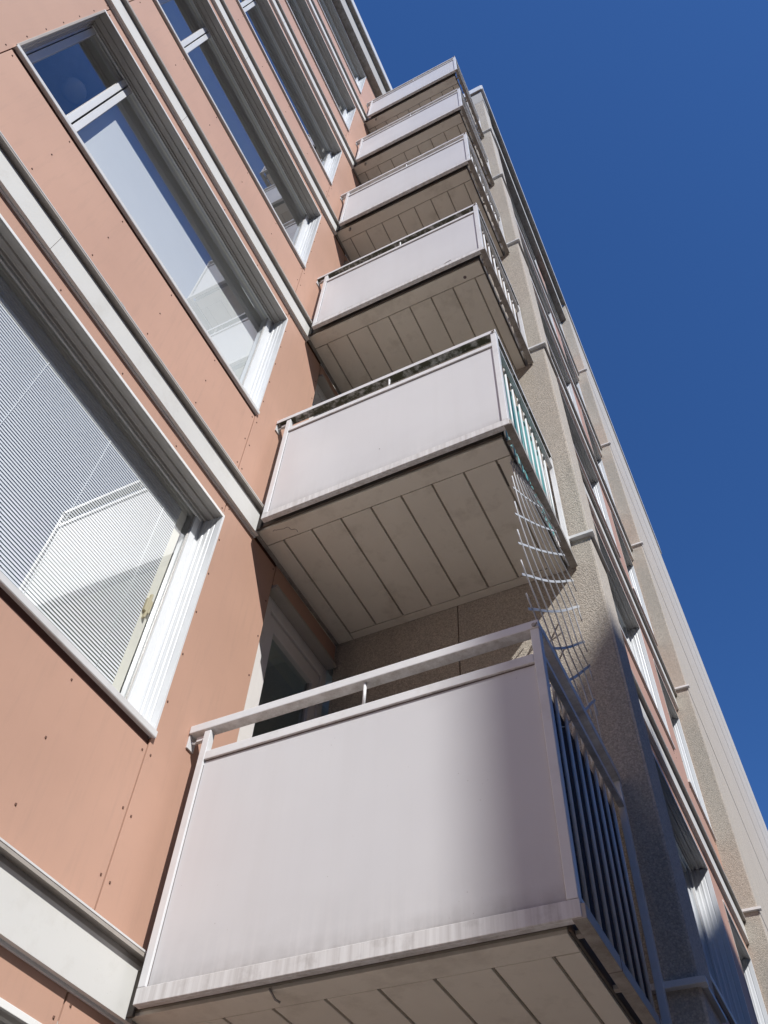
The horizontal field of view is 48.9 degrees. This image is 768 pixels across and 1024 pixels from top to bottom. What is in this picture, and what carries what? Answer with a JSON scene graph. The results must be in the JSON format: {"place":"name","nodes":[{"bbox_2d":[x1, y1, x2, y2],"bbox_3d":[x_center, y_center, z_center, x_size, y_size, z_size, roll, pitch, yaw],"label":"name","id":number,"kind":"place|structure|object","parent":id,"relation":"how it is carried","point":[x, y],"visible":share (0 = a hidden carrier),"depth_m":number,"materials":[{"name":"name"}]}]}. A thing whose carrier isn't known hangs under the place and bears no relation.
{"place":"outdoors","nodes":[
{"label":"outdoors","id":0,"kind":"place"},
{"bbox_2d":[354,0,767,829],"label":"sky","id":1,"kind":"structure","parent":0,"point":[634,133],"materials":[{"name":"blue"}]},
{"bbox_3d":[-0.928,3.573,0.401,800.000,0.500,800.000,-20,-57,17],"label":"ground","id":2,"kind":"structure","parent":0,"visible":0},
{"bbox_2d":[0,0,767,1023],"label":"apartment building","id":3,"kind":"structure","parent":2,"relation":"on","point":[250,116],"depth_m":5.16,"materials":[{"name":"orange concrete"}]},
{"bbox_2d":[0,997,57,1023],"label":"window","id":4,"kind":"structure","parent":3,"relation":"in","point":[9,1014],"depth_m":2.65,"materials":[{"name":"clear glass"}]},
{"bbox_2d":[61,77,86,103],"bbox_3d":[-2.218,-3.071,6.128,0.180,0.300,0.180,-20,-57,17],"label":"pendant lamp","id":5,"kind":"object","parent":3,"relation":"hanging from","point":[73,90],"visible":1,"depth_m":6.01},
{"bbox_2d":[0,276,181,684],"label":"venetian blind","id":6,"kind":"object","parent":3,"relation":"attached to","point":[21,319],"visible":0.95,"depth_m":4.03,"materials":[{"name":"white plastic"}]},
{"bbox_2d":[0,214,224,743],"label":"window","id":7,"kind":"structure","parent":3,"relation":"in","point":[140,703],"depth_m":4.28,"materials":[{"name":"white metal"}]},
{"bbox_2d":[12,10,287,414],"bbox_3d":[-1.506,-2.061,5.944,0.224,1.720,2.554,-20,-57,17],"label":"window","id":8,"kind":"structure","parent":3,"relation":"in","point":[99,27],"depth_m":6.18,"materials":[{"name":"white metal"}]},
{"bbox_2d":[77,100,260,379],"bbox_3d":[-1.536,-1.843,6.127,0.003,1.690,2.007,-20,-57,17],"label":"roller blind","id":9,"kind":"object","parent":3,"relation":"attached to","point":[119,146],"visible":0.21,"depth_m":6.31,"materials":[{"name":"fabric"}]},
{"bbox_2d":[152,0,321,268],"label":"window","id":10,"kind":"structure","parent":3,"relation":"in","point":[308,214],"depth_m":8.66,"materials":[{"name":"white metal"}]},
{"bbox_2d":[237,584,336,741],"bbox_3d":[-0.611,1.492,4.504,0.159,2.466,0.798,-20,-57,17],"label":"balcony door","id":11,"kind":"structure","parent":3,"relation":"in","point":[284,628],"depth_m":5.32,"materials":[{"name":"white wood"}]},
{"bbox_2d":[236,0,341,184],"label":"window","id":12,"kind":"structure","parent":3,"relation":"in","point":[259,15],"depth_m":10.91,"materials":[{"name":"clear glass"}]},
{"bbox_2d":[284,0,355,131],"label":"window","id":13,"kind":"structure","parent":3,"relation":"in","point":[304,20],"depth_m":13.32,"materials":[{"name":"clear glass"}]},
{"bbox_2d":[309,374,340,418],"bbox_3d":[-0.491,-0.180,6.747,0.159,2.466,0.798,-20,-57,17],"label":"balcony door","id":14,"kind":"structure","parent":3,"relation":"in","point":[323,392],"depth_m":7.52,"materials":[{"name":"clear glass"}]},
{"bbox_2d":[317,0,365,93],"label":"window","id":15,"kind":"structure","parent":3,"relation":"in","point":[330,14],"depth_m":15.71,"materials":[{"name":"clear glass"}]},
{"bbox_2d":[126,619,671,1023],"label":"balcony","id":16,"kind":"structure","parent":3,"relation":"attached to","point":[407,857],"depth_m":2.99,"materials":[{"name":"metal"}]},
{"bbox_2d":[552,700,648,1000],"bbox_3d":[0.804,1.288,3.246,0.008,0.965,1.040,-20,-57,17],"label":"privacy screen","id":17,"kind":"object","parent":16,"relation":"attached to","point":[588,885],"visible":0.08,"depth_m":3.27,"materials":[{"name":"fabric"}]},
{"bbox_2d":[256,329,577,645],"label":"balcony","id":18,"kind":"structure","parent":3,"relation":"attached to","point":[390,506],"depth_m":5.31,"materials":[{"name":"metal"}]},
{"bbox_2d":[503,376,561,553],"bbox_3d":[0.923,-0.397,5.495,0.016,0.990,1.045,-20,-57,17],"label":"privacy screen","id":19,"kind":"object","parent":18,"relation":"attached to","point":[514,419],"visible":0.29,"depth_m":5.65,"materials":[{"name":"teal plastic"}]},
{"bbox_2d":[510,460,601,739],"bbox_3d":[0.893,0.508,4.318,0.057,1.982,0.900,-25,-59,20],"label":"lattice screen","id":20,"kind":"object","parent":18,"relation":"hanging from","point":[521,474],"visible":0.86,"depth_m":4.48,"materials":[{"name":"white metal"}]},
{"bbox_2d":[308,202,533,403],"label":"balcony","id":21,"kind":"structure","parent":3,"relation":"attached to","point":[418,295],"depth_m":7.48,"materials":[{"name":"metal"}]},
{"bbox_2d":[335,132,509,262],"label":"balcony","id":22,"kind":"structure","parent":3,"relation":"attached to","point":[434,185],"depth_m":9.68,"materials":[{"name":"metal"}]},
{"bbox_2d":[353,87,494,191],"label":"balcony","id":23,"kind":"structure","parent":3,"relation":"attached to","point":[415,134],"depth_m":11.90,"materials":[{"name":"metal"}]},
{"bbox_2d":[364,56,483,141],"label":"balcony","id":24,"kind":"structure","parent":3,"relation":"attached to","point":[416,93],"depth_m":14.11,"materials":[{"name":"metal"}]},
{"bbox_2d":[510,198,538,270],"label":"window","id":25,"kind":"structure","parent":3,"relation":"in","point":[510,198],"depth_m":17.80,"materials":[{"name":"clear glass"}]},
{"bbox_2d":[520,237,557,336],"bbox_3d":[2.485,-4.204,14.677,0.143,1.610,2.552,-20,-57,17],"label":"window","id":26,"kind":"structure","parent":3,"relation":"in","point":[531,268],"depth_m":15.57,"materials":[{"name":"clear glass"}]},
{"bbox_2d":[544,282,564,335],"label":"window","id":27,"kind":"structure","parent":3,"relation":"in","point":[544,282],"depth_m":18.77,"materials":[{"name":"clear glass"}]},
{"bbox_2d":[535,296,584,430],"bbox_3d":[2.369,-2.504,12.392,0.156,1.710,2.552,-20,-57,17],"label":"window","id":28,"kind":"structure","parent":3,"relation":"in","point":[547,333],"depth_m":13.32,"materials":[{"name":"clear glass"}]},
{"bbox_2d":[560,337,585,406],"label":"window","id":29,"kind":"structure","parent":3,"relation":"in","point":[569,363],"depth_m":16.54,"materials":[{"name":"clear glass"}]},
{"bbox_2d":[558,385,620,557],"bbox_3d":[2.250,-0.832,10.150,0.156,1.710,2.552,-20,-57,17],"label":"window","id":30,"kind":"structure","parent":3,"relation":"in","point":[581,454],"depth_m":11.03,"materials":[{"name":"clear glass"}]},
{"bbox_2d":[581,410,618,513],"bbox_3d":[3.411,-0.786,13.618,0.156,1.710,1.104,-20,-57,17],"label":"window","id":31,"kind":"structure","parent":3,"relation":"in","point":[594,448],"depth_m":14.28,"materials":[{"name":"white glass"}]},
{"bbox_2d":[592,518,675,749],"bbox_3d":[2.100,0.847,7.920,0.224,1.720,2.554,-20,-57,17],"label":"window","id":32,"kind":"structure","parent":3,"relation":"in","point":[630,629],"depth_m":8.82,"materials":[{"name":"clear glass"}]},
{"bbox_2d":[610,510,657,645],"bbox_3d":[3.291,0.886,11.375,0.156,1.710,1.104,-20,-57,17],"label":"window","id":33,"kind":"structure","parent":3,"relation":"in","point":[629,565],"depth_m":11.92,"materials":[{"name":"white glass"}]},
{"bbox_2d":[653,659,716,840],"bbox_3d":[3.172,2.558,9.133,0.156,1.710,1.104,-20,-57,17],"label":"window","id":34,"kind":"structure","parent":3,"relation":"in","point":[679,735],"depth_m":9.57,"materials":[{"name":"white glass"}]},
{"bbox_2d":[653,754,751,1023],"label":"window","id":35,"kind":"structure","parent":3,"relation":"in","point":[727,988],"depth_m":6.50,"materials":[{"name":"white glass"}]},
{"bbox_2d":[722,900,767,1023],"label":"window","id":36,"kind":"structure","parent":3,"relation":"in","point":[752,984],"depth_m":7.58,"materials":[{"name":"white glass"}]}
]}

